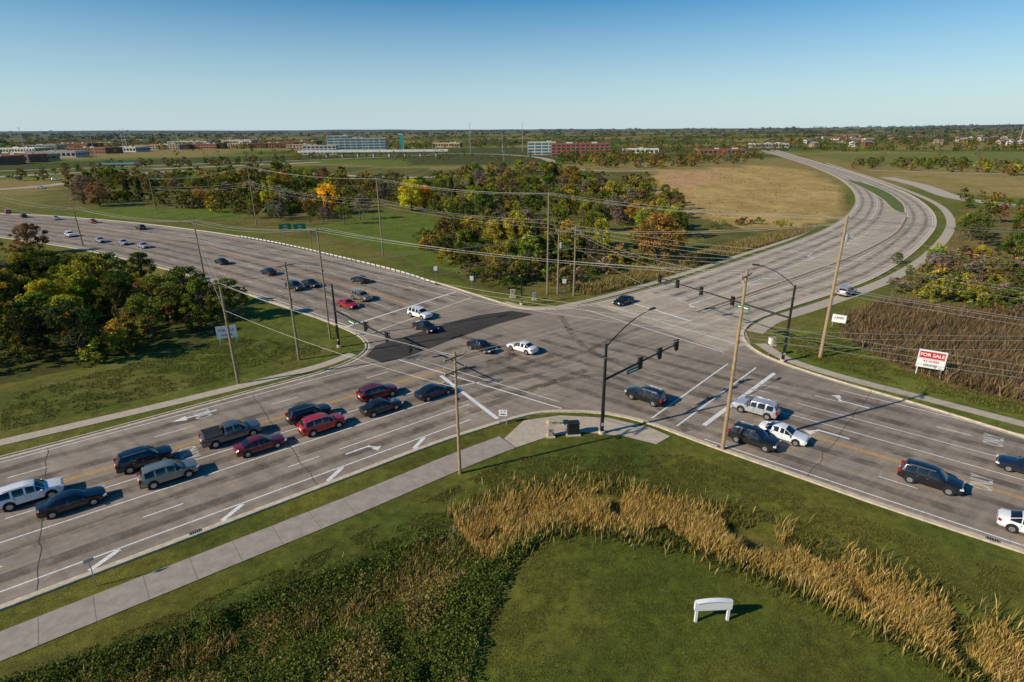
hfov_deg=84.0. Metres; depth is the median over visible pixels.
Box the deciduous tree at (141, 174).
[133,173,145,180]
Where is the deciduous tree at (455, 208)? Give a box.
[448,202,464,217]
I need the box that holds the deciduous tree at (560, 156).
[557,153,565,163]
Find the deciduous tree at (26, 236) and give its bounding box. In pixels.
[8,223,49,249]
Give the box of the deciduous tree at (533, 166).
[528,161,537,172]
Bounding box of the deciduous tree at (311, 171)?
[303,167,313,176]
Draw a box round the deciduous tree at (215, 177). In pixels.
[212,173,229,183]
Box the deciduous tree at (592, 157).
[588,154,595,162]
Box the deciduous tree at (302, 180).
[299,178,307,190]
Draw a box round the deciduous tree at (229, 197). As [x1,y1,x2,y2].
[223,191,232,205]
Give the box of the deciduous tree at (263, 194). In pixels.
[257,190,268,211]
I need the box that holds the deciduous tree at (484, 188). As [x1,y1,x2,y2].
[474,187,489,198]
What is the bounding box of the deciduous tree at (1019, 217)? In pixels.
[1008,212,1023,232]
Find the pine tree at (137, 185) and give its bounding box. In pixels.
[133,176,144,200]
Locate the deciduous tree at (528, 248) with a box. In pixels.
[507,240,536,278]
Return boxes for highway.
[0,153,1023,205]
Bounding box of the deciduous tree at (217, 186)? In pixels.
[215,183,227,192]
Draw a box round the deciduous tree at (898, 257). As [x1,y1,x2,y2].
[889,252,903,263]
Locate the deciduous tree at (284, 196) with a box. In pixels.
[275,189,292,211]
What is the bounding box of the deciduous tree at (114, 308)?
[109,303,132,320]
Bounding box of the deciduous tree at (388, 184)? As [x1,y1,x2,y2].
[385,181,394,189]
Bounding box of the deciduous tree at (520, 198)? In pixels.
[513,188,524,203]
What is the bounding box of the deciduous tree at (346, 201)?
[337,187,349,206]
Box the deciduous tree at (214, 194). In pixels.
[204,191,224,205]
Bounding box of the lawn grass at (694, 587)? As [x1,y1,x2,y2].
[478,531,964,681]
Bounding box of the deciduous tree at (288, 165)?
[282,162,290,168]
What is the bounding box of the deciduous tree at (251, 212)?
[247,203,258,218]
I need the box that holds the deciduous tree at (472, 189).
[464,186,475,200]
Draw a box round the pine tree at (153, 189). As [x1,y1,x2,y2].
[149,179,159,202]
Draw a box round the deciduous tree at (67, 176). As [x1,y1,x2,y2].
[63,173,73,187]
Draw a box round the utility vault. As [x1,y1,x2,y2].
[546,417,563,425]
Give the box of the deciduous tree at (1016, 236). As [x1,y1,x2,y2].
[995,228,1023,257]
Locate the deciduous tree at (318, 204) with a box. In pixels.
[313,199,328,215]
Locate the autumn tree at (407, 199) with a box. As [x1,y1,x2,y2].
[397,178,424,210]
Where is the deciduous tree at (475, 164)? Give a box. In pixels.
[469,161,481,170]
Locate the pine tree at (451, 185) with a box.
[447,177,456,199]
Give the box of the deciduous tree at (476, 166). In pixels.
[472,162,480,170]
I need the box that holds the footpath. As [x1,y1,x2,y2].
[0,436,514,660]
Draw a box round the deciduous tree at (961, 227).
[956,226,965,240]
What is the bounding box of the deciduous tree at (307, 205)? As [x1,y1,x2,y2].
[302,200,317,216]
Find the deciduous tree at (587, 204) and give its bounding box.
[578,199,590,219]
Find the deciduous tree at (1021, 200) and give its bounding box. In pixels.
[1014,198,1023,206]
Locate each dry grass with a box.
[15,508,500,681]
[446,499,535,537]
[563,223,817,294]
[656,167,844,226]
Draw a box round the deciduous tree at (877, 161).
[870,157,879,165]
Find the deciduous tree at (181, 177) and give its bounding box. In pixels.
[178,171,187,185]
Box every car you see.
[35,485,106,518]
[51,216,59,219]
[88,219,96,223]
[95,237,105,242]
[117,239,129,245]
[137,242,149,248]
[213,258,228,264]
[232,433,286,457]
[260,267,276,275]
[301,278,320,287]
[336,298,358,309]
[350,275,368,283]
[359,397,403,417]
[412,320,438,332]
[414,383,454,401]
[466,339,496,353]
[506,340,538,354]
[612,295,634,305]
[758,420,810,446]
[995,454,1023,473]
[996,508,1023,532]
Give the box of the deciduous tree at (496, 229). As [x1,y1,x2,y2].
[481,219,506,244]
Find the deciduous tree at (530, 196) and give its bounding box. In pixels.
[520,190,545,215]
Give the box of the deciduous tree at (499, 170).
[495,167,505,173]
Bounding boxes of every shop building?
[0,147,54,152]
[0,154,25,164]
[3,153,48,162]
[26,144,67,149]
[26,150,89,157]
[26,153,60,160]
[46,142,103,146]
[66,146,123,153]
[90,142,120,145]
[122,146,150,151]
[134,144,191,149]
[167,141,214,143]
[191,143,226,148]
[221,139,257,142]
[227,142,250,147]
[251,142,298,147]
[285,140,321,143]
[286,143,312,149]
[432,142,462,146]
[622,147,658,153]
[696,148,745,154]
[748,142,788,147]
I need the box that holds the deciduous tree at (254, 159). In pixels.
[249,155,257,162]
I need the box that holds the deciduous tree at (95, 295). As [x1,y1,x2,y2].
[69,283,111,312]
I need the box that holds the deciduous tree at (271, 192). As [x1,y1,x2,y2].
[268,188,276,197]
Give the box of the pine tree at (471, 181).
[468,177,475,195]
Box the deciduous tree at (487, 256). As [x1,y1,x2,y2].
[481,248,492,262]
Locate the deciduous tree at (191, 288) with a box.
[179,278,217,319]
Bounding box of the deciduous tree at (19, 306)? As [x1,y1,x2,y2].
[0,299,60,350]
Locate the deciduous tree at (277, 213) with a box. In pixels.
[272,204,286,219]
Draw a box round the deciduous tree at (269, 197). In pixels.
[265,195,273,201]
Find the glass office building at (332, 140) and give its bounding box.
[326,135,349,146]
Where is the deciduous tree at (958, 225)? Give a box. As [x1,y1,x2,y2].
[954,215,985,236]
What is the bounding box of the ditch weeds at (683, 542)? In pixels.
[518,505,1011,681]
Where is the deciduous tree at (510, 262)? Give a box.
[501,256,516,272]
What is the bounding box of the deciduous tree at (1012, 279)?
[1006,266,1023,291]
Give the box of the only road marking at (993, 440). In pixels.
[983,433,1003,446]
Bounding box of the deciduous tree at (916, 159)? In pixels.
[913,156,921,165]
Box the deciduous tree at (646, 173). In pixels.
[638,171,654,183]
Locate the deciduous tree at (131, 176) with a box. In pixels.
[129,166,139,177]
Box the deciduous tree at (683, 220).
[671,210,688,235]
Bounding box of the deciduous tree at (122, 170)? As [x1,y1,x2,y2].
[119,168,129,177]
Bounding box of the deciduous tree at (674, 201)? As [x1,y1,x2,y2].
[670,194,685,209]
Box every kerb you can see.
[0,150,1023,610]
[846,179,905,213]
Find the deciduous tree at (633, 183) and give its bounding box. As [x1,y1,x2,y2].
[624,173,642,188]
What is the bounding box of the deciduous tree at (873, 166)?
[868,161,877,168]
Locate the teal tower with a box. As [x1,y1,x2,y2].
[398,134,403,149]
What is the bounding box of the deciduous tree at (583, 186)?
[581,182,589,191]
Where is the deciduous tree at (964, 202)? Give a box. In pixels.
[962,198,973,207]
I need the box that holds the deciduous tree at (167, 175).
[162,172,176,180]
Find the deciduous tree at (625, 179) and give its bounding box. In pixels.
[620,175,628,186]
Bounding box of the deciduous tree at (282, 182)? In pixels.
[273,177,294,188]
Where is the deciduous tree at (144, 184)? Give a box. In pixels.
[134,176,149,188]
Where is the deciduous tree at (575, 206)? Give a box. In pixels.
[572,202,580,217]
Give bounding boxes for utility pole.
[72,206,83,245]
[146,179,156,209]
[187,220,205,279]
[208,279,239,383]
[246,167,256,225]
[276,262,300,359]
[309,227,330,338]
[372,177,383,256]
[443,349,465,473]
[546,192,548,293]
[555,230,562,293]
[571,226,579,295]
[721,270,751,448]
[818,215,849,357]
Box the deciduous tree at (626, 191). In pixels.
[624,188,638,199]
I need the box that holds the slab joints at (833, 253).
[718,167,929,292]
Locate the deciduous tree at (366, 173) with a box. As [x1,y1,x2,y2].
[358,171,369,182]
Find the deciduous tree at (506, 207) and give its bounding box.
[502,201,513,217]
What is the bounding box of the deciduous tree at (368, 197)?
[364,194,371,204]
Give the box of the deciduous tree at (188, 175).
[184,172,192,182]
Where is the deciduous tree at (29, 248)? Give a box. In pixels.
[24,246,33,253]
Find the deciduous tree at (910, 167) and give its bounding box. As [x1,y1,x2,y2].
[907,162,916,169]
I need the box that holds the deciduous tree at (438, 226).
[434,216,461,242]
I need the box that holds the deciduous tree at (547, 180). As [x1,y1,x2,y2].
[542,172,556,187]
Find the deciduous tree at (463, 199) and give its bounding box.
[459,197,468,211]
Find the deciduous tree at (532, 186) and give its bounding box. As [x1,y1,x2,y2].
[524,184,546,198]
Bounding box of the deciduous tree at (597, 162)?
[592,156,601,165]
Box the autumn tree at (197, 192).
[191,187,207,205]
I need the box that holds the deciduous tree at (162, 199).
[157,192,170,204]
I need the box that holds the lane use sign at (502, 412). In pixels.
[499,409,506,423]
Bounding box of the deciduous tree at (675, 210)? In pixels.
[662,205,679,215]
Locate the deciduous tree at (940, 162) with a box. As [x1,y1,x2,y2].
[936,157,945,166]
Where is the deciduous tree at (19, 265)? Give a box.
[5,259,47,294]
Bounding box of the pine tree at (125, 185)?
[121,179,132,198]
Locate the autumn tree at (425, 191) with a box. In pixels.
[415,185,433,208]
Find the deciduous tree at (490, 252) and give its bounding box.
[479,245,502,261]
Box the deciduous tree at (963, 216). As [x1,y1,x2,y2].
[955,213,971,233]
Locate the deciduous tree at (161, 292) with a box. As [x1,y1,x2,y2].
[129,273,185,315]
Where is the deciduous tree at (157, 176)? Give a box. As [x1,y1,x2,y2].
[144,174,162,183]
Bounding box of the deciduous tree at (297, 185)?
[291,179,300,191]
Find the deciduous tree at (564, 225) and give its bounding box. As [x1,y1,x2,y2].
[554,219,579,244]
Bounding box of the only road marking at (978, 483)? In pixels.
[969,473,992,490]
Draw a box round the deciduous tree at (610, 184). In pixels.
[600,181,621,199]
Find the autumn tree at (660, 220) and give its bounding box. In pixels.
[631,212,688,263]
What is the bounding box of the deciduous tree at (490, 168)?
[487,164,494,174]
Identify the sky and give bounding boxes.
[0,0,1023,130]
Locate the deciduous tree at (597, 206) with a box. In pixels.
[585,203,609,227]
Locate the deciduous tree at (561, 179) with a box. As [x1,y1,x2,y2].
[555,174,573,191]
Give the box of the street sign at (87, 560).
[83,557,96,586]
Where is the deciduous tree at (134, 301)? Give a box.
[123,292,165,336]
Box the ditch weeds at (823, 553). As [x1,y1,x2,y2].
[443,473,1023,662]
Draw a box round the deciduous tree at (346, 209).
[336,204,355,223]
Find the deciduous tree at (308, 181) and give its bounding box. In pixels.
[302,180,313,191]
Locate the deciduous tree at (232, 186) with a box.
[230,182,251,192]
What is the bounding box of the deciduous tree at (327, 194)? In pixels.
[316,192,340,213]
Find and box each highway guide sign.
[278,224,291,235]
[293,224,305,235]
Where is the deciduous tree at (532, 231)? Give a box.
[504,223,534,239]
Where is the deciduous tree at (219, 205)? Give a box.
[215,197,225,212]
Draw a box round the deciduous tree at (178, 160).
[175,159,183,167]
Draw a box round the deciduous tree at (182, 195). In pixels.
[178,193,194,205]
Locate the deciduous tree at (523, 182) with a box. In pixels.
[521,180,529,191]
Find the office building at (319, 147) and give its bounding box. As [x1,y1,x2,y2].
[302,144,338,154]
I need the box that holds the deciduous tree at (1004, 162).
[994,159,1007,169]
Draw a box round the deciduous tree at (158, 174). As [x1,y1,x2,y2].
[151,170,163,181]
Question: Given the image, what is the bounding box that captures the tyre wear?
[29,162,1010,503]
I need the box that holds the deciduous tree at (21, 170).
[14,169,26,178]
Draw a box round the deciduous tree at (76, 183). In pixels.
[67,174,98,203]
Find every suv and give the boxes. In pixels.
[0,477,64,511]
[3,209,11,213]
[64,230,75,236]
[113,445,174,473]
[135,224,145,229]
[136,458,198,489]
[284,279,304,290]
[284,402,332,424]
[297,412,346,436]
[350,289,371,301]
[356,382,398,401]
[406,305,432,319]
[625,384,668,406]
[727,421,780,452]
[733,397,782,419]
[837,285,856,296]
[897,458,965,495]
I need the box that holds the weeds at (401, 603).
[0,485,591,681]
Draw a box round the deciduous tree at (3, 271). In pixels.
[0,268,15,287]
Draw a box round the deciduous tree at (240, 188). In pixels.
[234,186,248,202]
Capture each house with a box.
[803,139,811,143]
[809,141,818,146]
[837,138,845,142]
[848,141,858,146]
[861,140,872,145]
[933,139,943,143]
[996,140,1006,144]
[1006,140,1017,145]
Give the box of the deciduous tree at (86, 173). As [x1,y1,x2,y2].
[81,171,93,178]
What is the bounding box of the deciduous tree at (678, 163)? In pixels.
[674,157,681,165]
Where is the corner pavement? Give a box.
[504,415,669,446]
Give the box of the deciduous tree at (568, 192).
[561,189,575,212]
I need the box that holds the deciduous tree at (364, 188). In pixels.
[357,184,370,194]
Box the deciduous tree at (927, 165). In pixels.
[922,160,932,168]
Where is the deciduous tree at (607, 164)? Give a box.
[604,157,612,167]
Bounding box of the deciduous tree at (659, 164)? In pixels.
[656,159,665,168]
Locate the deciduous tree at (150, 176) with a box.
[142,175,158,186]
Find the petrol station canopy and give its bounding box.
[96,162,139,169]
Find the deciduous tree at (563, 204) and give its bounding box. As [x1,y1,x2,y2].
[559,199,567,210]
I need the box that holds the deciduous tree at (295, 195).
[289,191,298,204]
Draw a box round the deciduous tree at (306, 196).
[298,191,314,202]
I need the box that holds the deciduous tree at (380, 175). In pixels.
[374,173,387,184]
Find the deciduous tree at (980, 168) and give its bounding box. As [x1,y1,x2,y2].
[975,163,983,171]
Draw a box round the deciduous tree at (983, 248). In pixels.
[974,244,992,256]
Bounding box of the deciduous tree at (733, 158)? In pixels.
[732,156,737,163]
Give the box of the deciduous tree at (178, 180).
[168,176,183,188]
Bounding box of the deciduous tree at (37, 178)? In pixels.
[31,172,42,180]
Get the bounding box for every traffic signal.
[331,284,412,353]
[473,270,523,304]
[598,307,678,434]
[657,264,795,361]
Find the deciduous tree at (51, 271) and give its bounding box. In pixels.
[45,263,73,293]
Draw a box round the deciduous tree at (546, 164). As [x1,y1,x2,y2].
[538,160,551,169]
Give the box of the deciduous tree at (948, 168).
[946,162,956,171]
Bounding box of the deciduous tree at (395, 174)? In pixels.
[383,170,401,185]
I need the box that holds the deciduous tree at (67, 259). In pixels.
[52,255,74,269]
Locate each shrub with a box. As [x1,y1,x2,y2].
[0,244,21,256]
[0,346,47,371]
[73,348,109,365]
[76,328,134,364]
[85,325,131,345]
[88,317,143,346]
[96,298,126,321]
[105,183,115,192]
[110,190,130,200]
[111,193,126,200]
[111,329,145,354]
[122,271,148,292]
[123,280,151,298]
[124,194,136,200]
[150,305,174,325]
[156,303,185,321]
[168,185,179,196]
[175,198,190,207]
[178,314,203,327]
[182,186,192,197]
[185,200,202,207]
[185,316,207,330]
[188,196,204,207]
[227,197,247,208]
[231,204,241,213]
[285,203,294,209]
[294,201,304,211]
[344,187,356,198]
[349,188,362,198]
[350,176,362,184]
[386,194,400,203]
[412,227,432,237]
[417,234,438,250]
[422,238,432,249]
[427,239,448,253]
[433,188,444,195]
[435,248,457,263]
[447,252,465,265]
[455,252,486,268]
[456,184,466,190]
[457,261,479,277]
[473,262,485,270]
[480,262,513,283]
[480,264,505,279]
[501,266,526,283]
[501,275,519,288]
[512,264,537,282]
[525,269,539,280]
[529,261,544,269]
[532,251,552,267]
[537,261,556,281]
[539,231,557,244]
[539,265,562,280]
[541,244,550,260]
[548,272,555,285]
[553,264,578,287]
[559,247,573,260]
[561,255,580,266]
[563,271,570,282]
[564,246,585,263]
[568,266,588,283]
[574,174,586,182]
[575,265,592,274]
[575,268,591,280]
[576,251,594,262]
[579,243,588,250]
[581,254,599,268]
[581,260,600,272]
[587,244,598,255]
[592,256,614,273]
[594,171,609,176]
[595,254,607,265]
[598,246,619,258]
[604,253,623,268]
[605,262,621,273]
[606,243,633,264]
[626,233,634,239]
[631,252,648,262]
[632,262,641,269]
[635,253,656,263]
[735,218,744,225]
[752,217,765,223]
[779,220,791,227]
[886,277,911,290]
[892,282,912,292]
[905,263,935,276]
[905,272,927,279]
[909,276,925,289]
[910,273,937,283]
[912,282,951,302]
[917,264,941,274]
[923,257,952,270]
[925,268,953,281]
[926,243,959,255]
[926,250,951,263]
[928,262,950,270]
[929,278,959,295]
[930,248,953,259]
[936,282,972,301]
[937,271,958,282]
[938,253,968,266]
[943,290,966,299]
[947,245,973,259]
[948,261,976,275]
[949,266,979,281]
[951,260,988,278]
[955,263,978,278]
[955,272,977,285]
[955,285,965,293]
[958,247,979,256]
[961,254,985,262]
[963,274,986,286]
[963,285,991,304]
[965,251,985,261]
[965,286,987,295]
[967,299,992,308]
[969,259,995,274]
[971,255,996,270]
[973,283,1000,295]
[976,256,1002,270]
[976,295,999,307]
[977,285,1019,299]
[980,267,1003,280]
[980,302,1008,313]
[986,279,1007,286]
[987,271,1011,279]
[987,274,1001,282]
[994,282,1017,290]
[998,271,1017,279]
[1005,296,1023,315]
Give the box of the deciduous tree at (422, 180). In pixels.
[416,176,426,185]
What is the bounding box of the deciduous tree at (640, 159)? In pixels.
[636,158,643,167]
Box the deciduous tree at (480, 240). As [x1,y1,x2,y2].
[475,238,493,252]
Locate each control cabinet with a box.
[509,289,515,297]
[546,426,554,438]
[565,420,580,436]
[769,337,776,345]
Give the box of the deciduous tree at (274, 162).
[268,159,282,168]
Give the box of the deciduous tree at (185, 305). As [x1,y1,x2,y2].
[176,283,203,313]
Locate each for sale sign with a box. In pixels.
[215,325,237,344]
[915,349,947,377]
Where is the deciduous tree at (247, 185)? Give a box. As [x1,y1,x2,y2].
[242,180,260,198]
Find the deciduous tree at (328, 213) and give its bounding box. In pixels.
[319,206,334,218]
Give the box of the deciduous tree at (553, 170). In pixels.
[544,166,562,184]
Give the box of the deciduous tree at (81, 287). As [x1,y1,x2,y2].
[51,273,111,316]
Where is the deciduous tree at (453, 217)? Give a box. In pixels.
[437,213,460,235]
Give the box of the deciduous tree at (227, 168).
[219,166,233,173]
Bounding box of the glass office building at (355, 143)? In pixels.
[338,137,386,149]
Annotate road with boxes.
[0,214,1023,603]
[595,150,933,351]
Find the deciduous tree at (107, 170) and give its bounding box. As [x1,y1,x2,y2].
[99,166,120,182]
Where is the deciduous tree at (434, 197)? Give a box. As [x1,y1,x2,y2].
[427,193,442,214]
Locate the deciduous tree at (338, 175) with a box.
[332,174,345,184]
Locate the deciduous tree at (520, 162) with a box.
[514,159,522,169]
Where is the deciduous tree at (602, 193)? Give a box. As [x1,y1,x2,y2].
[596,189,611,199]
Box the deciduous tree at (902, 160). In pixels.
[895,159,906,167]
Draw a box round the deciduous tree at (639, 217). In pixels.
[634,207,652,226]
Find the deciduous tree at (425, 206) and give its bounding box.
[419,197,428,211]
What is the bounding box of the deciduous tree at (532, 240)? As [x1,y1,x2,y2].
[518,233,543,264]
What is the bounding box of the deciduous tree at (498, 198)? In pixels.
[484,196,504,209]
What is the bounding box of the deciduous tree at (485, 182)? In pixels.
[481,180,488,190]
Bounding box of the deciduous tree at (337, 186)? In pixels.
[334,184,349,203]
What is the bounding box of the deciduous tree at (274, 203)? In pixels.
[262,200,287,218]
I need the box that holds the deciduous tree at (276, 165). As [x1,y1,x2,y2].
[270,162,282,168]
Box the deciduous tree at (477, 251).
[467,242,488,265]
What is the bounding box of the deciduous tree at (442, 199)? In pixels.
[441,197,448,212]
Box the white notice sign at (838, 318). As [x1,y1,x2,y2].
[832,314,846,323]
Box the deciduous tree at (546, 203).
[542,195,556,208]
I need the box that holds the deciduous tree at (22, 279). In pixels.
[0,274,38,301]
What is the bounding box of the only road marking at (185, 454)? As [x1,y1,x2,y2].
[178,446,200,459]
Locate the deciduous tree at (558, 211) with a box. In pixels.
[543,205,573,236]
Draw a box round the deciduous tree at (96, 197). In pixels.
[83,181,111,205]
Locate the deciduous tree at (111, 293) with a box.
[88,277,134,323]
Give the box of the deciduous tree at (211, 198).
[204,195,221,211]
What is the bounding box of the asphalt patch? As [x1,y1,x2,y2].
[366,311,532,362]
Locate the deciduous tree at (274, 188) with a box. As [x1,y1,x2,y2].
[272,185,292,202]
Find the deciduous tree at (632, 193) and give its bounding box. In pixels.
[621,187,637,200]
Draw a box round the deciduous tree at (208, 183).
[204,178,214,187]
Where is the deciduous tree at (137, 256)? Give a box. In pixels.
[123,252,157,281]
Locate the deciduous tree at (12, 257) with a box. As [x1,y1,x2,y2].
[6,252,19,263]
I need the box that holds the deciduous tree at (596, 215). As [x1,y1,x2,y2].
[577,211,609,240]
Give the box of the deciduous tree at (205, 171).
[203,168,212,182]
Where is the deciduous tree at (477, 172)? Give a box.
[472,169,486,186]
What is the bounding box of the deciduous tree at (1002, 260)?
[986,255,1019,277]
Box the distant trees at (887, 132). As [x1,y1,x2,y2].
[0,124,1023,161]
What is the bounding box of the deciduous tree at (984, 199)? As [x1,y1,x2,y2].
[981,195,989,203]
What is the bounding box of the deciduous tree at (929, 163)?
[921,158,935,168]
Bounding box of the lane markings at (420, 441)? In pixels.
[0,153,1023,591]
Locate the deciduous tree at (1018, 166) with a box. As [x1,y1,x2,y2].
[1010,164,1023,174]
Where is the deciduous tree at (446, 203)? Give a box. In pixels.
[442,200,453,214]
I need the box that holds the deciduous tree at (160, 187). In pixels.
[158,181,166,189]
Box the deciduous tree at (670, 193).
[663,188,684,203]
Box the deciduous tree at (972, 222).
[965,213,997,244]
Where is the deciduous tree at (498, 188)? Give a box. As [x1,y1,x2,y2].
[491,181,503,196]
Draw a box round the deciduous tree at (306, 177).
[303,172,311,180]
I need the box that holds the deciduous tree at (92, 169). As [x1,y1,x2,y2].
[88,167,101,180]
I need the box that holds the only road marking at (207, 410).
[192,408,211,418]
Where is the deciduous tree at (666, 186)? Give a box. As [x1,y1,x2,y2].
[659,183,670,197]
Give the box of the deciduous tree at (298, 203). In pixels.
[291,201,302,210]
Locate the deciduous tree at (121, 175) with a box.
[113,173,131,183]
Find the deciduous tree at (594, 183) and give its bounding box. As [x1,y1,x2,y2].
[585,179,599,191]
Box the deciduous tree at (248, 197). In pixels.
[246,191,261,205]
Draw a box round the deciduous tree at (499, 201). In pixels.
[493,199,501,213]
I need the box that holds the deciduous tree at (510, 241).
[501,238,516,255]
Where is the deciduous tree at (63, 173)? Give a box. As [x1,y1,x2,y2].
[60,168,70,175]
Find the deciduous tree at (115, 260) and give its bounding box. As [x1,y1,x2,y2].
[71,251,128,284]
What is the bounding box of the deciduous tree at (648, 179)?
[643,178,656,185]
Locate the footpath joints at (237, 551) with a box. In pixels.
[38,466,446,644]
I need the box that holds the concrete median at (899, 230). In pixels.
[695,217,909,312]
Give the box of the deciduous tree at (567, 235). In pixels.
[560,226,580,252]
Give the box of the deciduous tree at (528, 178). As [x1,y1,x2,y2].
[522,172,541,191]
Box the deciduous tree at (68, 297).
[38,294,104,336]
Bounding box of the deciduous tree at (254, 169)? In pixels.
[244,167,257,180]
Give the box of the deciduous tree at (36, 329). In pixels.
[16,317,60,355]
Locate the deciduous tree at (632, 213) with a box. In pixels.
[623,200,653,219]
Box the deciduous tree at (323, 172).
[314,166,332,182]
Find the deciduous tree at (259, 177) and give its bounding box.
[253,171,265,181]
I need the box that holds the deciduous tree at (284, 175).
[278,169,288,182]
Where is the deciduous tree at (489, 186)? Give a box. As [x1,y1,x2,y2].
[478,183,500,198]
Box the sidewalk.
[0,163,1023,445]
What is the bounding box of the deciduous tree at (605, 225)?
[589,218,609,251]
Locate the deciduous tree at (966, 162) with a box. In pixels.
[962,160,972,167]
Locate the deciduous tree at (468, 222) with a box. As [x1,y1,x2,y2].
[460,215,482,237]
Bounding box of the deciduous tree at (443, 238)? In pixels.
[432,235,456,259]
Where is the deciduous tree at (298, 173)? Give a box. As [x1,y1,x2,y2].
[290,170,302,181]
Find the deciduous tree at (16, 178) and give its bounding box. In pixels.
[11,172,23,179]
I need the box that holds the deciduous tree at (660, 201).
[646,198,670,211]
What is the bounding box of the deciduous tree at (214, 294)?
[200,282,232,315]
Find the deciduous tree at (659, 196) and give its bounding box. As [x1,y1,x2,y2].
[651,193,672,200]
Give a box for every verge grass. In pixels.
[0,337,332,429]
[563,456,1023,630]
[788,324,1023,415]
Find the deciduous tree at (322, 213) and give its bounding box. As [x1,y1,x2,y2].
[316,207,329,221]
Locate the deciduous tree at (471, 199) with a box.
[468,197,477,210]
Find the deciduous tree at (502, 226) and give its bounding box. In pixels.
[496,224,516,245]
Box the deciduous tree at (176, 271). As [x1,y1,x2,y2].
[157,266,205,301]
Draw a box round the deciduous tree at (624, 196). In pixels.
[612,195,630,217]
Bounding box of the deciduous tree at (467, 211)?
[457,202,474,215]
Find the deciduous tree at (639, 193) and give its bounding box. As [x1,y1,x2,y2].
[630,189,648,209]
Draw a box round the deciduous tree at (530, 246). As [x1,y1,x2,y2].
[517,236,544,261]
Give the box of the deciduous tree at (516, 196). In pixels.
[507,192,519,201]
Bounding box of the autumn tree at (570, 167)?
[562,165,580,180]
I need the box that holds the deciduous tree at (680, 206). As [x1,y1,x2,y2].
[674,201,683,209]
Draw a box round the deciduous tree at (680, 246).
[649,222,686,250]
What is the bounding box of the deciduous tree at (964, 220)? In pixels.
[959,212,983,240]
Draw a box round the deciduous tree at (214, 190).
[205,188,225,203]
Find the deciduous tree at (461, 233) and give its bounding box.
[453,229,477,260]
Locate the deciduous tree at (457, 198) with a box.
[453,195,462,212]
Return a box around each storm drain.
[189,528,201,534]
[986,536,999,542]
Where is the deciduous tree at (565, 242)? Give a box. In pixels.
[553,240,582,262]
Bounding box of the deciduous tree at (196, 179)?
[186,174,204,196]
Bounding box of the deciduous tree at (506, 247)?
[484,242,524,276]
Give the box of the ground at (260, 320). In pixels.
[0,124,1023,681]
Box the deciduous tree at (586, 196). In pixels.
[576,194,596,212]
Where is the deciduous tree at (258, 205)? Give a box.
[250,197,261,216]
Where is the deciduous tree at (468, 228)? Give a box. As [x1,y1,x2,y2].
[461,226,478,244]
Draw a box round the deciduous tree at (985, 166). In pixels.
[981,161,994,172]
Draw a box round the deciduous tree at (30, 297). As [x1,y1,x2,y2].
[19,291,52,318]
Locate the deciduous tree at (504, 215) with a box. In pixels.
[500,212,511,223]
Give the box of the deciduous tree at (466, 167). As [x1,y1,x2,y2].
[463,165,471,173]
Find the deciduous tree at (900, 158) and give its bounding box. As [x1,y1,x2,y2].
[894,157,903,167]
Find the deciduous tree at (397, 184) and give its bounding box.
[394,179,402,191]
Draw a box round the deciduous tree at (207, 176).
[202,174,209,186]
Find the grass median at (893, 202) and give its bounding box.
[848,180,904,212]
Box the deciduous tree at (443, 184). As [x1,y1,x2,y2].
[438,179,445,189]
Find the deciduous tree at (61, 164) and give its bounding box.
[59,163,70,169]
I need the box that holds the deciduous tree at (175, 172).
[169,169,178,179]
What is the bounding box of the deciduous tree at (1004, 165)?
[998,163,1010,173]
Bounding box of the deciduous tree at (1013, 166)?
[1005,165,1018,175]
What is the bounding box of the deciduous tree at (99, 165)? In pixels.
[95,163,105,170]
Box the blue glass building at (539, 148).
[528,141,555,154]
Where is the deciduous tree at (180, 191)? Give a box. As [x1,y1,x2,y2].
[175,186,194,199]
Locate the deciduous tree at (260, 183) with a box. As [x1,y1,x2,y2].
[259,181,267,190]
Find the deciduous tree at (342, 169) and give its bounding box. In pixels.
[334,166,346,177]
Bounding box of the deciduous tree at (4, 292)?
[0,272,26,302]
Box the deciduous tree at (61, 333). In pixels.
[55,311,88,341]
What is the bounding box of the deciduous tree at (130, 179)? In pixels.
[119,171,133,185]
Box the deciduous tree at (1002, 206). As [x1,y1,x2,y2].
[993,203,1009,222]
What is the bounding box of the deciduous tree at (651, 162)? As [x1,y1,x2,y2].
[646,157,656,166]
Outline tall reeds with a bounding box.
[446,464,1023,681]
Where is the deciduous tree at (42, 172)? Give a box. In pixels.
[37,170,48,179]
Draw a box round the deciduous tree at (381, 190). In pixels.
[372,182,390,200]
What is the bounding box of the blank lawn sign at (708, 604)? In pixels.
[694,598,732,621]
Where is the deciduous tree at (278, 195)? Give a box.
[273,190,287,204]
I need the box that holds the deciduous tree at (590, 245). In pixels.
[579,235,603,258]
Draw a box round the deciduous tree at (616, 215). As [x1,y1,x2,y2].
[611,207,623,224]
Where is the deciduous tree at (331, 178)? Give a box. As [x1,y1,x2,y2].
[323,173,340,185]
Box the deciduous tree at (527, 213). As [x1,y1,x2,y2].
[523,209,541,228]
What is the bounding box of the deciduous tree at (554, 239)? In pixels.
[549,233,573,250]
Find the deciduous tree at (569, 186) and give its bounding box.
[561,184,583,207]
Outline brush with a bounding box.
[840,290,1023,401]
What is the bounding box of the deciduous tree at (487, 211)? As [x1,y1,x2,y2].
[477,207,500,229]
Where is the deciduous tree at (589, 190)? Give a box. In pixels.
[583,188,593,197]
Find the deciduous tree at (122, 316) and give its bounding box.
[117,304,154,333]
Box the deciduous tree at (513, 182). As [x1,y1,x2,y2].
[504,179,522,197]
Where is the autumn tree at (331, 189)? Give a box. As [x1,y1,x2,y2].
[312,183,342,211]
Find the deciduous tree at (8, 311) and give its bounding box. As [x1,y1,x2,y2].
[0,301,43,360]
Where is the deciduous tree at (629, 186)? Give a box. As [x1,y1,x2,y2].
[622,184,634,197]
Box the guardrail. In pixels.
[240,235,435,285]

